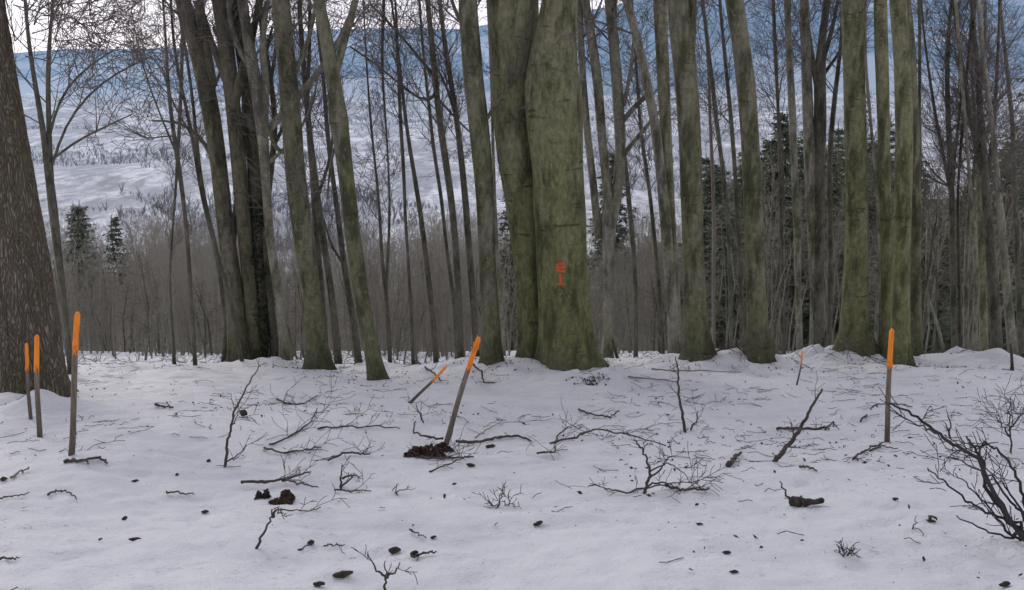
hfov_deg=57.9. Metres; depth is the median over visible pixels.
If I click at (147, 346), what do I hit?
sapling
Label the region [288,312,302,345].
sapling
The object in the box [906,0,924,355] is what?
tall tree
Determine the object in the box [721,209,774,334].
sapling
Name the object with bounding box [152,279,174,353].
sapling
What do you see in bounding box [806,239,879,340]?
conifer
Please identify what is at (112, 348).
sapling
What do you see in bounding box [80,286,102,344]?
sapling
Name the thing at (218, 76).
slender tree
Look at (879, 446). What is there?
fallen branch
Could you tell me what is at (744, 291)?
conifer
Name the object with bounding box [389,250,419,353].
sapling
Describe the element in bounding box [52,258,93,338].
sapling
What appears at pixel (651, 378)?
fallen branch
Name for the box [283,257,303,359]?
sapling
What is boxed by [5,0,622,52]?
sky
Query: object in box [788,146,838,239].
conifer
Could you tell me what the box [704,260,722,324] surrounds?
sapling
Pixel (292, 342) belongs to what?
sapling
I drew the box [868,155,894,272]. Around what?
conifer
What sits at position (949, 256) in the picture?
sapling
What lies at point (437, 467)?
fallen branch
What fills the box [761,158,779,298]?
conifer
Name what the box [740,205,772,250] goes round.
conifer
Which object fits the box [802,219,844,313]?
sapling
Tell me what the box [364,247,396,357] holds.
sapling
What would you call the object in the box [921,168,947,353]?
sapling
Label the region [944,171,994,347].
sapling
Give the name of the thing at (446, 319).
sapling
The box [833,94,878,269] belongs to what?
conifer
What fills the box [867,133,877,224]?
conifer
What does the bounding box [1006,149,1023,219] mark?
conifer
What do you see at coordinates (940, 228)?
conifer
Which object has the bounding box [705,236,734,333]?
sapling
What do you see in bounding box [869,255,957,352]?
conifer
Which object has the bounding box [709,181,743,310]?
conifer
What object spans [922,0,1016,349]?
slender tree
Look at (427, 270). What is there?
slender tree
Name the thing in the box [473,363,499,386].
fallen branch
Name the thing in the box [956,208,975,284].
conifer
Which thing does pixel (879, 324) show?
sapling
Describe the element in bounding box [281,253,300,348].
sapling
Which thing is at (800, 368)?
marking stake
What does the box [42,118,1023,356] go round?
sapling thicket
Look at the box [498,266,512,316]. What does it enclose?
sapling
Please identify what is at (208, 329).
sapling
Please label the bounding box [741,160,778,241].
conifer
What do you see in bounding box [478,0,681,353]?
tall tree
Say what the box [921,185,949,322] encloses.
sapling
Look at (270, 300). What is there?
slender tree
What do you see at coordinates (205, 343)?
sapling
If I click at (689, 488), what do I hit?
fallen branch
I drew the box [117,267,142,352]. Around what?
sapling
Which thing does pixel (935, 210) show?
conifer
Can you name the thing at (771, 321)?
sapling
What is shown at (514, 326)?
sapling
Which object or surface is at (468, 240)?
slender tree
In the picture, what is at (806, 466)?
fallen branch
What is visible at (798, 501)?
log
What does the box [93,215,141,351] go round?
conifer
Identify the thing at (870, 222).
sapling
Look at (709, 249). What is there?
conifer
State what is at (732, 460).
fallen branch
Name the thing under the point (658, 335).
sapling
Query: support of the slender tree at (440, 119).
on the snow ground at (596, 538)
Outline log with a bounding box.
[790,496,824,506]
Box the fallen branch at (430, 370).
[416,358,441,380]
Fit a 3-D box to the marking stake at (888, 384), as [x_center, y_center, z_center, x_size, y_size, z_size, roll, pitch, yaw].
[3.366,0.888,8.256,0.107,1.213,0.053,-3,13,-11]
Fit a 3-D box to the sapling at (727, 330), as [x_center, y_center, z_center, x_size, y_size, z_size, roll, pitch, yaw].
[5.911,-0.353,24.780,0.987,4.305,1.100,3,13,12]
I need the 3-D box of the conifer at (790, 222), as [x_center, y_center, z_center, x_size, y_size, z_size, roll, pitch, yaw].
[9.018,-0.414,30.332,4.077,5.252,3.150,-6,14,-26]
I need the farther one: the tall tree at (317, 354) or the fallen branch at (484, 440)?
the tall tree at (317, 354)
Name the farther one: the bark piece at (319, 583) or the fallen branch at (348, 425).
the fallen branch at (348, 425)
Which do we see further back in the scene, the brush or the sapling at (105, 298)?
the sapling at (105, 298)
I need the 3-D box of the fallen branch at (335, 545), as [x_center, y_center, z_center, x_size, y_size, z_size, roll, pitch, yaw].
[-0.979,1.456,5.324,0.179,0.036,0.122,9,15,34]
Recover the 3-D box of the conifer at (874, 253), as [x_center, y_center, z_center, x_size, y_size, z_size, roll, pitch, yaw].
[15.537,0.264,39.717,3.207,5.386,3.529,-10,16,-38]
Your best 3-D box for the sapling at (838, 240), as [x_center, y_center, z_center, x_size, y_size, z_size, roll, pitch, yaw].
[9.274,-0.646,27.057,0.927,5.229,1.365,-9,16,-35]
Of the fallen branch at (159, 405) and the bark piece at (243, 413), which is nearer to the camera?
the bark piece at (243, 413)
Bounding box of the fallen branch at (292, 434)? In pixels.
[269,370,355,444]
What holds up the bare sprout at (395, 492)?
on the snow ground at (596, 538)
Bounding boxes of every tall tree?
[83,0,310,361]
[172,0,416,360]
[191,0,376,369]
[221,0,421,380]
[405,0,599,364]
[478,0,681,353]
[539,0,716,357]
[610,0,761,361]
[653,0,682,341]
[725,0,782,363]
[747,0,889,347]
[778,0,834,345]
[832,0,880,355]
[874,0,891,358]
[886,0,915,365]
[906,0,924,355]
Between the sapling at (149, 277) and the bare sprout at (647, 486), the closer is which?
the bare sprout at (647, 486)
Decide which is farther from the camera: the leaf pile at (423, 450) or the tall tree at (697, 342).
the tall tree at (697, 342)
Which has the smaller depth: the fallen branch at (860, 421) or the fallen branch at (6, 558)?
the fallen branch at (6, 558)
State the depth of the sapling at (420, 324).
19.64 m
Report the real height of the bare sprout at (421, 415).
0.418 m
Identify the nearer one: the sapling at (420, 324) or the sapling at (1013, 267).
the sapling at (420, 324)
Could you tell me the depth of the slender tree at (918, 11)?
16.88 m
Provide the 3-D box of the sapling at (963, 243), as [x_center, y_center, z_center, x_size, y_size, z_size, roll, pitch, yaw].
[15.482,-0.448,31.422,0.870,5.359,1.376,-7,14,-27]
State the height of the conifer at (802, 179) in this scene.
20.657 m
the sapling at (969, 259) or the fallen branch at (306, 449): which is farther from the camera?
the sapling at (969, 259)
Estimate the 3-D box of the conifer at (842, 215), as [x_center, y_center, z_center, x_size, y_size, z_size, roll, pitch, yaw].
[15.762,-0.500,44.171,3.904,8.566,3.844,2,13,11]
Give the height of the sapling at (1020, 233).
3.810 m
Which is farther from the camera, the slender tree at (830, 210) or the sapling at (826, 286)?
the sapling at (826, 286)
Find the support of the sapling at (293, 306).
on the snow ground at (596, 538)
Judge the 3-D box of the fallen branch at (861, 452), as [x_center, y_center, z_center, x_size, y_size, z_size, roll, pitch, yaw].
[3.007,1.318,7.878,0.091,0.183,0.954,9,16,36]
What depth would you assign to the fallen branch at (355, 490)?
6.70 m
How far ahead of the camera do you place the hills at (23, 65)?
5263.31 m
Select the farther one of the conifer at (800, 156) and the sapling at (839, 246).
the conifer at (800, 156)
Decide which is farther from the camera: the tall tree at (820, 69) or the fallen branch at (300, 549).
the tall tree at (820, 69)
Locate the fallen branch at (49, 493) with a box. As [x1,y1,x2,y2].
[47,489,76,498]
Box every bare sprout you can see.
[218,359,268,466]
[255,506,289,548]
[339,453,361,488]
[351,544,417,589]
[392,483,414,495]
[404,393,442,422]
[472,481,521,508]
[629,435,724,493]
[668,356,709,431]
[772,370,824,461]
[779,481,791,505]
[825,421,838,430]
[834,537,860,557]
[942,410,957,435]
[969,375,1023,452]
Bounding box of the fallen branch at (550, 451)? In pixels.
[526,408,602,459]
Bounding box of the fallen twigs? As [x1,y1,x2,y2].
[0,345,1023,589]
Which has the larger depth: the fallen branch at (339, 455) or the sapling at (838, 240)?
the sapling at (838, 240)
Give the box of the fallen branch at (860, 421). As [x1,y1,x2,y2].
[859,403,911,422]
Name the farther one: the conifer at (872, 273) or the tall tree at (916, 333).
the conifer at (872, 273)
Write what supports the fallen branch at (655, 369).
on the snow ground at (596, 538)
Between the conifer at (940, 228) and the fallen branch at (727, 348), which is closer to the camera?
the fallen branch at (727, 348)
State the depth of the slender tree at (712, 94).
18.50 m
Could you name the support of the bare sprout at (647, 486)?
on the snow ground at (596, 538)
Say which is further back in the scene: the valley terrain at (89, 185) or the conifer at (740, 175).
the valley terrain at (89, 185)
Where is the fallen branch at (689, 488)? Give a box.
[662,453,739,503]
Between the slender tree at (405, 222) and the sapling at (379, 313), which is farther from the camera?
the sapling at (379, 313)
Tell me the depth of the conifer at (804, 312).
29.85 m
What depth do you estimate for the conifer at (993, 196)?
52.53 m
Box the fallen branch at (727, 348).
[705,326,764,367]
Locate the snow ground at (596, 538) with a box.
[0,284,1023,589]
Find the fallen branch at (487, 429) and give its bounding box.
[475,422,503,437]
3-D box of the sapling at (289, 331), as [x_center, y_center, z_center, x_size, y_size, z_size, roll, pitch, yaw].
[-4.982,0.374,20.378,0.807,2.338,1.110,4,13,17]
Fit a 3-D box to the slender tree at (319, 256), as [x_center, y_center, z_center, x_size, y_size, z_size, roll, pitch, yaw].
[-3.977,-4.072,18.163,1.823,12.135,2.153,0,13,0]
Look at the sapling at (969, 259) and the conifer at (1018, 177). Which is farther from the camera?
the conifer at (1018, 177)
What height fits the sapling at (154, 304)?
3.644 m
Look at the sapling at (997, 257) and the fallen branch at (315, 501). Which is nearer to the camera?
the fallen branch at (315, 501)
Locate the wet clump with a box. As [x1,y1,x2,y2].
[254,488,271,499]
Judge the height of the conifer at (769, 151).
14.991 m
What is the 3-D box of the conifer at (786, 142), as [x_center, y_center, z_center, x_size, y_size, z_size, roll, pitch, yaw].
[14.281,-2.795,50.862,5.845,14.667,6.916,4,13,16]
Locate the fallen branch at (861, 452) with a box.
[852,441,883,459]
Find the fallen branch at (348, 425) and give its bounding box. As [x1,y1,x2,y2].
[317,396,399,429]
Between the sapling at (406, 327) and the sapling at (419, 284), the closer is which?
the sapling at (419, 284)
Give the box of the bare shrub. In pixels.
[878,386,1023,541]
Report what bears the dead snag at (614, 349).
on the snow ground at (596, 538)
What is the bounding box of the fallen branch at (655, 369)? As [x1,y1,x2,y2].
[651,351,740,373]
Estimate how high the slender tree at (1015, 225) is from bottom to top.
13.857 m
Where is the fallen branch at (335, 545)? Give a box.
[324,542,344,553]
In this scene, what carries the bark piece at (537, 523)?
on the snow ground at (596, 538)
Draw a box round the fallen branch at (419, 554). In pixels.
[410,550,436,560]
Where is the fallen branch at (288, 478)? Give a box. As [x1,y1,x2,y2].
[241,448,329,486]
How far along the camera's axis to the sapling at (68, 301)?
21.55 m
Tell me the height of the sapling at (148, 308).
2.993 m
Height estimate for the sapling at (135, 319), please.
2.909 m
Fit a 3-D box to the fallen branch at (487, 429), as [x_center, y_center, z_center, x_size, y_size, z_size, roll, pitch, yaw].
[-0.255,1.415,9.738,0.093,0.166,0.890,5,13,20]
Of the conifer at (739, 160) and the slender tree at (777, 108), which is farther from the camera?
the conifer at (739, 160)
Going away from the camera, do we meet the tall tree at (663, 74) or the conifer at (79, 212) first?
the tall tree at (663, 74)
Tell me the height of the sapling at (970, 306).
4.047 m
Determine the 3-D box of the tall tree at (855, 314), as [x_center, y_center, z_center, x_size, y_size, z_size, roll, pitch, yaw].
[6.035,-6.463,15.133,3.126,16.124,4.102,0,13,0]
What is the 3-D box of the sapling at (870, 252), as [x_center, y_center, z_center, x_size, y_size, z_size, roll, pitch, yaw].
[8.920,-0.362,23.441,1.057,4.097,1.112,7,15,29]
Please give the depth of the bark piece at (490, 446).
8.65 m
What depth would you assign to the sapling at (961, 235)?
32.17 m
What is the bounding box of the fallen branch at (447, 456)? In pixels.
[409,421,480,461]
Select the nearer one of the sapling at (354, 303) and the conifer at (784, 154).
the sapling at (354, 303)
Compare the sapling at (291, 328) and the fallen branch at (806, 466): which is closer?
the fallen branch at (806, 466)
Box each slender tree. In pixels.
[7,0,203,374]
[80,0,216,365]
[97,0,243,361]
[141,0,223,363]
[154,0,224,321]
[158,2,259,87]
[184,0,316,361]
[243,0,316,356]
[250,0,342,363]
[267,0,371,362]
[268,0,332,346]
[324,0,492,358]
[334,0,416,362]
[350,0,438,362]
[353,0,422,364]
[369,0,484,356]
[386,2,464,358]
[469,2,506,355]
[578,0,653,356]
[603,0,678,353]
[669,0,774,346]
[696,0,763,347]
[697,0,771,347]
[728,0,821,354]
[744,0,828,343]
[757,0,840,349]
[781,0,889,346]
[863,0,894,342]
[867,0,1023,347]
[890,0,949,226]
[890,0,1023,348]
[909,0,1023,355]
[919,0,1023,350]
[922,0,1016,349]
[925,0,1023,350]
[937,4,995,346]
[956,0,1023,357]
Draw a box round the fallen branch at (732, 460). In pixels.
[725,451,741,466]
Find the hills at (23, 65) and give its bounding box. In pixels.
[14,0,1023,95]
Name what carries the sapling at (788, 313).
on the snow ground at (596, 538)
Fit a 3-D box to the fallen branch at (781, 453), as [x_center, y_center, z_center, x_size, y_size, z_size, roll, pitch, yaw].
[2.346,1.034,7.593,0.376,0.877,0.156,0,13,0]
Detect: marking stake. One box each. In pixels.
[25,343,32,419]
[34,335,42,437]
[68,312,79,455]
[408,365,447,403]
[444,334,480,444]
[796,351,802,384]
[884,329,893,441]
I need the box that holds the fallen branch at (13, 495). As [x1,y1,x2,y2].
[0,492,28,498]
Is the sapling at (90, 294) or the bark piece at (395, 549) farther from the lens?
the sapling at (90, 294)
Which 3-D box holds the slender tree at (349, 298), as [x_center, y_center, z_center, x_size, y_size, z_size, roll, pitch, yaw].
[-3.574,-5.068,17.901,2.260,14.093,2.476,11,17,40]
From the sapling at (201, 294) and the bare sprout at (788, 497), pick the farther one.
the sapling at (201, 294)
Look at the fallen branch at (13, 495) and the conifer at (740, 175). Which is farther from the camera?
the conifer at (740, 175)
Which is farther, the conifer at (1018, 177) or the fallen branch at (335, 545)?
the conifer at (1018, 177)
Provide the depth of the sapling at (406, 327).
30.98 m
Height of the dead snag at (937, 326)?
1.488 m
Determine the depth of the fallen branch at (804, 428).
9.30 m
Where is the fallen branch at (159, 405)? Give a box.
[155,403,173,407]
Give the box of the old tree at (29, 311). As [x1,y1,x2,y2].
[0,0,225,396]
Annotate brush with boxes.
[63,319,1023,364]
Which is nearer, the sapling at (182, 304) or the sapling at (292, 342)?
the sapling at (292, 342)
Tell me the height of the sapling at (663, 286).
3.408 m
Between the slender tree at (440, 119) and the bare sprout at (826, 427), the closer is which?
the bare sprout at (826, 427)
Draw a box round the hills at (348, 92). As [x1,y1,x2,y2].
[51,17,1023,101]
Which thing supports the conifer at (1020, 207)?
on the snow ground at (596, 538)
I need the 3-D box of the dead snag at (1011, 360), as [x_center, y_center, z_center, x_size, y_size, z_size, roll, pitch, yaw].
[8.007,1.166,14.818,0.172,0.791,0.060,0,13,0]
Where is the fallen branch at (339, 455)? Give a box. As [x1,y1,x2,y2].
[327,437,384,460]
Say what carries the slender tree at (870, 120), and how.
on the snow ground at (596, 538)
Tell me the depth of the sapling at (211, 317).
26.46 m
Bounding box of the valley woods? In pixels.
[21,92,1023,268]
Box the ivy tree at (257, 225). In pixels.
[232,0,307,357]
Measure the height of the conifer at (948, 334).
3.301 m
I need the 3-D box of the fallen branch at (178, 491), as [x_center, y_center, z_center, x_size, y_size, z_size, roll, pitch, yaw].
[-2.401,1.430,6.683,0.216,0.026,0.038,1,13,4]
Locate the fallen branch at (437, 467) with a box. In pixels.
[429,441,470,472]
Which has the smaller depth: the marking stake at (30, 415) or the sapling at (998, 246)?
the marking stake at (30, 415)
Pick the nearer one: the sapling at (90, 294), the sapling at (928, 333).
the sapling at (928, 333)
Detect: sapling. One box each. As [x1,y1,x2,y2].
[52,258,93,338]
[55,268,81,335]
[58,237,85,345]
[59,277,76,348]
[66,252,89,346]
[71,242,120,349]
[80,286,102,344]
[80,288,116,353]
[83,274,119,350]
[84,299,131,356]
[90,258,126,358]
[92,258,119,345]
[107,282,135,351]
[114,285,136,351]
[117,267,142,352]
[126,250,169,358]
[128,247,167,348]
[128,279,143,351]
[132,247,163,355]
[134,285,168,359]
[135,260,153,352]
[139,252,171,352]
[145,265,166,353]
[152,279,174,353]
[153,279,199,342]
[154,267,184,356]
[160,246,202,352]
[181,273,212,355]
[184,251,221,354]
[186,277,221,356]
[188,281,222,354]
[190,283,212,346]
[198,277,221,352]
[273,263,304,359]
[277,283,303,359]
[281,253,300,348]
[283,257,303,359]
[284,282,300,336]
[286,301,300,355]
[287,265,303,357]
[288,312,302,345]
[324,258,347,331]
[331,273,377,347]
[335,265,357,339]
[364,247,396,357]
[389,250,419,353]
[394,289,421,359]
[396,243,438,362]
[402,250,444,363]
[402,291,415,350]
[414,292,450,362]
[415,275,451,358]
[421,254,464,358]
[435,287,468,358]
[436,234,461,359]
[464,265,505,348]
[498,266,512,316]
[507,296,517,350]
[589,250,601,330]
[595,284,619,344]
[599,298,629,353]
[616,249,642,352]
[638,261,665,350]
[639,271,667,352]
[642,291,667,343]
[642,296,682,353]
[644,273,659,351]
[647,230,681,350]
[678,266,683,330]
[704,196,725,326]
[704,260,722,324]
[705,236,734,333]
[710,211,737,347]
[718,183,777,347]
[718,208,743,347]
[720,164,744,322]
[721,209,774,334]
[727,206,770,340]
[742,187,788,338]
[762,197,794,350]
[765,226,805,348]
[767,182,788,257]
[769,238,794,350]
[770,211,808,348]
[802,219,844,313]
[805,195,845,306]
[805,228,841,331]
[824,207,842,299]
[824,209,845,334]
[824,237,843,328]
[824,250,840,339]
[824,264,843,340]
[833,228,844,317]
[838,170,878,341]
[868,174,892,240]
[868,200,880,309]
[869,179,893,321]
[870,276,880,339]
[921,157,946,350]
[921,162,962,353]
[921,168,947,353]
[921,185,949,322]
[921,193,947,353]
[921,201,955,320]
[924,144,949,325]
[940,175,975,341]
[942,178,961,326]
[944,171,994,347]
[944,183,966,321]
[949,204,978,339]
[955,201,972,311]
[956,247,972,326]
[957,218,1003,348]
[961,178,1022,350]
[961,234,978,342]
[962,187,1011,340]
[970,212,1016,340]
[978,182,1012,324]
[997,229,1023,343]
[998,200,1023,327]
[998,210,1023,321]
[1012,215,1023,309]
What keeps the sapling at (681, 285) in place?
on the snow ground at (596, 538)
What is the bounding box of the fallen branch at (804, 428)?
[776,417,825,431]
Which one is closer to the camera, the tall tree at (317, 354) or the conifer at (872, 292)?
the tall tree at (317, 354)
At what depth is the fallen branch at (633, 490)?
6.62 m
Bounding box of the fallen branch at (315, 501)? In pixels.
[281,483,349,510]
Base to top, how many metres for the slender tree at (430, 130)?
13.946 m
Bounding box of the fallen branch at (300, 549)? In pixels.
[297,543,313,550]
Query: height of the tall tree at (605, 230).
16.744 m
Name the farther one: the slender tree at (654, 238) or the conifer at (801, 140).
the conifer at (801, 140)
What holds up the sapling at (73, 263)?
on the snow ground at (596, 538)
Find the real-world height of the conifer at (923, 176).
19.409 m
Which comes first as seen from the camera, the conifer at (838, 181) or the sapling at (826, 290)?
the sapling at (826, 290)
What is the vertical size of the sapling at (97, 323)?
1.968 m
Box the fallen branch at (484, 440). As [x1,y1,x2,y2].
[455,435,531,445]
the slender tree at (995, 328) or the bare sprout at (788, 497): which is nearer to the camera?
the bare sprout at (788, 497)
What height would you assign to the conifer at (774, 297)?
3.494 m
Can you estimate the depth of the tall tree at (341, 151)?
13.42 m
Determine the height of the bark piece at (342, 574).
0.035 m
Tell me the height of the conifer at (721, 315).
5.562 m
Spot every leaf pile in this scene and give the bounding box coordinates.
[268,489,295,504]
[403,442,453,457]
[566,372,609,385]
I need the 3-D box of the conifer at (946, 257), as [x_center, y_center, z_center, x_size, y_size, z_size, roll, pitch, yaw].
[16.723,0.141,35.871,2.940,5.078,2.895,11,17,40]
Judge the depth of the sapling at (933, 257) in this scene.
21.10 m
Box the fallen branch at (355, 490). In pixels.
[334,464,374,492]
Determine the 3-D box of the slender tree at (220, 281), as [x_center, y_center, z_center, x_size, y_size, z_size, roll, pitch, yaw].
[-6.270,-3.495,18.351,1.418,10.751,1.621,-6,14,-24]
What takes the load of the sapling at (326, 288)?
on the snow ground at (596, 538)
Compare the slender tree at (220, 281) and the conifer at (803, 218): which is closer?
the slender tree at (220, 281)
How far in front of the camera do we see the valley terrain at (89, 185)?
1247.68 m
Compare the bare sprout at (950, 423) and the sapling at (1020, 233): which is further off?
the sapling at (1020, 233)
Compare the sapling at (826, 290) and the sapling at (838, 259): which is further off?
the sapling at (838, 259)
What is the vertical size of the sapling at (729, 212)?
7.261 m
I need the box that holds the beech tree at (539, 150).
[487,0,609,370]
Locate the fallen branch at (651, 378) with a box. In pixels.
[628,373,680,381]
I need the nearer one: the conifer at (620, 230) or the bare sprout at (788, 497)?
the bare sprout at (788, 497)
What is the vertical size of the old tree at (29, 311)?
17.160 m
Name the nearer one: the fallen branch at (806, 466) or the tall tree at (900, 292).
the fallen branch at (806, 466)
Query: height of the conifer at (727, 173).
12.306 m
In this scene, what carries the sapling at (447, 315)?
on the snow ground at (596, 538)
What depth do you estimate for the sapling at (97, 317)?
26.46 m
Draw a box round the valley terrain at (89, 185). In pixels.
[21,88,1023,282]
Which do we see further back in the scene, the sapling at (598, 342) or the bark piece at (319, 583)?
the sapling at (598, 342)
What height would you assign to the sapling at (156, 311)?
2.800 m
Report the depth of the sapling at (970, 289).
23.18 m
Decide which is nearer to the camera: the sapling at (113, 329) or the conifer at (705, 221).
the sapling at (113, 329)
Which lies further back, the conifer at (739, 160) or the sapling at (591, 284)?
the conifer at (739, 160)
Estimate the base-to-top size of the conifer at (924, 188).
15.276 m
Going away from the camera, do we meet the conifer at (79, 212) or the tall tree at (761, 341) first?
the tall tree at (761, 341)
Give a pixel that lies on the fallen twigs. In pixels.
(612, 429)
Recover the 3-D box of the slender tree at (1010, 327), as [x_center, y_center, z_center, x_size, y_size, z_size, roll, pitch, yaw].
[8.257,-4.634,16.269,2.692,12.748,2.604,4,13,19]
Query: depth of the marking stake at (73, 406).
7.45 m
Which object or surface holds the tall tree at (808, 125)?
on the snow ground at (596, 538)
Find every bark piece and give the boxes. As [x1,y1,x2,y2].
[128,537,140,540]
[239,409,247,416]
[313,581,324,585]
[332,570,352,577]
[388,546,400,553]
[486,444,494,447]
[533,520,542,525]
[999,581,1010,586]
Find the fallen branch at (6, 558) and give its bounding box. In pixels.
[0,556,19,559]
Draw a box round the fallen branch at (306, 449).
[263,426,353,459]
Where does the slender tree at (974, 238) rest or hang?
on the snow ground at (596, 538)
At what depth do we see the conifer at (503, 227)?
40.47 m
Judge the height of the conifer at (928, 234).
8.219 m
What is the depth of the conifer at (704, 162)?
52.75 m
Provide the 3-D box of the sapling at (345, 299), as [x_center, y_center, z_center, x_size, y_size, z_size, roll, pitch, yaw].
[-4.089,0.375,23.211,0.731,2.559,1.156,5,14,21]
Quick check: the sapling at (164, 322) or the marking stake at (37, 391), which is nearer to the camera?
the marking stake at (37, 391)
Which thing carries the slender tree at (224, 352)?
on the snow ground at (596, 538)
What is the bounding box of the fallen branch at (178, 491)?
[166,490,193,494]
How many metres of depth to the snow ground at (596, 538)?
7.02 m
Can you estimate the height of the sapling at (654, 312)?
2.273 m
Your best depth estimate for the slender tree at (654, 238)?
19.53 m
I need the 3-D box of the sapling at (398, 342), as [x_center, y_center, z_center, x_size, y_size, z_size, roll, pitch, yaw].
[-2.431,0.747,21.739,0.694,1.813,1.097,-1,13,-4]
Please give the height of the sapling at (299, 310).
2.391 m
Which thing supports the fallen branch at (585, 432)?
on the snow ground at (596, 538)
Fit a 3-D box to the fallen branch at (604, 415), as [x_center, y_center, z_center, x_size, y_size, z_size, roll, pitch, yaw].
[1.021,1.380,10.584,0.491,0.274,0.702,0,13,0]
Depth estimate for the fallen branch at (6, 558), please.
4.99 m
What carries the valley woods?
on the valley terrain at (89, 185)
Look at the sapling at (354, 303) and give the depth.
20.28 m
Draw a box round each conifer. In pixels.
[61,200,128,350]
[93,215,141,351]
[471,190,516,350]
[586,151,646,334]
[648,156,720,340]
[648,209,716,350]
[665,164,731,348]
[683,232,735,321]
[704,198,745,348]
[706,161,734,232]
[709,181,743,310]
[728,202,833,350]
[731,165,742,230]
[732,152,742,203]
[733,223,773,343]
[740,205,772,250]
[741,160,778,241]
[745,258,808,337]
[760,133,787,239]
[761,108,805,249]
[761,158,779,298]
[768,256,834,350]
[770,122,799,227]
[785,137,804,236]
[786,200,808,289]
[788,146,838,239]
[788,152,825,211]
[790,130,803,195]
[801,142,845,304]
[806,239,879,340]
[825,121,844,217]
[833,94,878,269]
[833,199,845,256]
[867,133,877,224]
[868,113,894,251]
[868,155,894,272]
[868,246,877,285]
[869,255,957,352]
[869,263,880,329]
[869,265,877,285]
[870,250,971,353]
[871,147,935,246]
[921,170,932,223]
[921,206,931,253]
[921,217,941,251]
[922,191,944,231]
[929,232,963,325]
[932,215,945,249]
[939,238,963,304]
[941,182,974,276]
[941,269,1006,349]
[950,55,1023,350]
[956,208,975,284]
[975,191,998,248]
[992,140,1023,197]
[995,210,1023,250]
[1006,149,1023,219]
[1007,160,1023,211]
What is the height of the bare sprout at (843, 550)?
0.168 m
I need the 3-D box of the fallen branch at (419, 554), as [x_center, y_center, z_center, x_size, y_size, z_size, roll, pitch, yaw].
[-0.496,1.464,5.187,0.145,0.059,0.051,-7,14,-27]
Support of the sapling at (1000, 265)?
on the snow ground at (596, 538)
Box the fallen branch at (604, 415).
[578,408,618,419]
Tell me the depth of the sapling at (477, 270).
20.15 m
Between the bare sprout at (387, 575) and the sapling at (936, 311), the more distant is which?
the sapling at (936, 311)
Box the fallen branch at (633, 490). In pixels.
[555,475,643,495]
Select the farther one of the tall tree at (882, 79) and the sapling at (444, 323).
the sapling at (444, 323)
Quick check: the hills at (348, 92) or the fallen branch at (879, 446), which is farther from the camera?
the hills at (348, 92)
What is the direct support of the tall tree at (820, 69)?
on the snow ground at (596, 538)
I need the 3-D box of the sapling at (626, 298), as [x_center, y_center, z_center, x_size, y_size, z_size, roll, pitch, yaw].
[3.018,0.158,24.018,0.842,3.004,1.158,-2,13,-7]
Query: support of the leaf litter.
on the snow ground at (596, 538)
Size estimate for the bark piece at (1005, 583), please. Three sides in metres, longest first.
0.062 x 0.030 x 0.029 m
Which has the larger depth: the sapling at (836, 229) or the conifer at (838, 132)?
the conifer at (838, 132)
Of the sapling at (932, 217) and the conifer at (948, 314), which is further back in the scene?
the conifer at (948, 314)
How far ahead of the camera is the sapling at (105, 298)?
29.20 m
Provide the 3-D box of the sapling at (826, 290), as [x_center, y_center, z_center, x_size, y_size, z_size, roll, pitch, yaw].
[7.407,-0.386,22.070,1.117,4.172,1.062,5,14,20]
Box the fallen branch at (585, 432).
[549,403,665,445]
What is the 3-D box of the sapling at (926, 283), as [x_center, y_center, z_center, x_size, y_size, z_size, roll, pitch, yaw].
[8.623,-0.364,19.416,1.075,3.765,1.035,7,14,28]
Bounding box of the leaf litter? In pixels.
[0,346,1023,582]
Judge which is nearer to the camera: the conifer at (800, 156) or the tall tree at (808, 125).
the tall tree at (808, 125)
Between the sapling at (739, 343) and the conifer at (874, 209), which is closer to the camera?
the sapling at (739, 343)
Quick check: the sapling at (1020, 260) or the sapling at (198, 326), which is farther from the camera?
the sapling at (1020, 260)
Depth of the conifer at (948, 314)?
28.61 m
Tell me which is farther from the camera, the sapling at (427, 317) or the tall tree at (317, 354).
the sapling at (427, 317)
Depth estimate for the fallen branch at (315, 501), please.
6.05 m
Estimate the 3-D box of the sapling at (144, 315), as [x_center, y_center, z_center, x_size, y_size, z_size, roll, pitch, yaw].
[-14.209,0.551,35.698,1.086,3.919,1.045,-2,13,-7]
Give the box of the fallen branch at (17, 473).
[10,466,28,478]
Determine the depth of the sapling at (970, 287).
24.84 m
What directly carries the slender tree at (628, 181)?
on the snow ground at (596, 538)
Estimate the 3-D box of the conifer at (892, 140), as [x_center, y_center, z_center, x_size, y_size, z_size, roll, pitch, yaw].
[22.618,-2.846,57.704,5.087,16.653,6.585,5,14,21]
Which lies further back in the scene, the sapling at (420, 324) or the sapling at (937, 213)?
the sapling at (937, 213)
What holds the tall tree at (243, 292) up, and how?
on the snow ground at (596, 538)
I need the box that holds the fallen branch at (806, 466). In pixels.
[799,465,816,470]
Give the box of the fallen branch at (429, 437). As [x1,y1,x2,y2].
[413,421,443,443]
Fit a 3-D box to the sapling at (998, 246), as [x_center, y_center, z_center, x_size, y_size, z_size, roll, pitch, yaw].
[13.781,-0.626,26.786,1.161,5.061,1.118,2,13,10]
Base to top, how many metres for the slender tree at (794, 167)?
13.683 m
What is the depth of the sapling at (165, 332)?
23.63 m
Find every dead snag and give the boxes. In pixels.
[611,339,618,358]
[924,291,944,352]
[1010,344,1013,370]
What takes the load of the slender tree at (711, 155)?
on the snow ground at (596, 538)
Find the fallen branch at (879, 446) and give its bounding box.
[869,445,897,451]
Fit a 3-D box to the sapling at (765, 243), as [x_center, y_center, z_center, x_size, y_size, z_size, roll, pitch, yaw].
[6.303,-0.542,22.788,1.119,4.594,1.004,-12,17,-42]
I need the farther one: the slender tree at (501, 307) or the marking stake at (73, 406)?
the slender tree at (501, 307)
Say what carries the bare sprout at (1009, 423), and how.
on the snow ground at (596, 538)
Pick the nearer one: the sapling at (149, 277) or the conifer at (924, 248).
the sapling at (149, 277)
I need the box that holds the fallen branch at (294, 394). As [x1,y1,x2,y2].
[270,376,341,404]

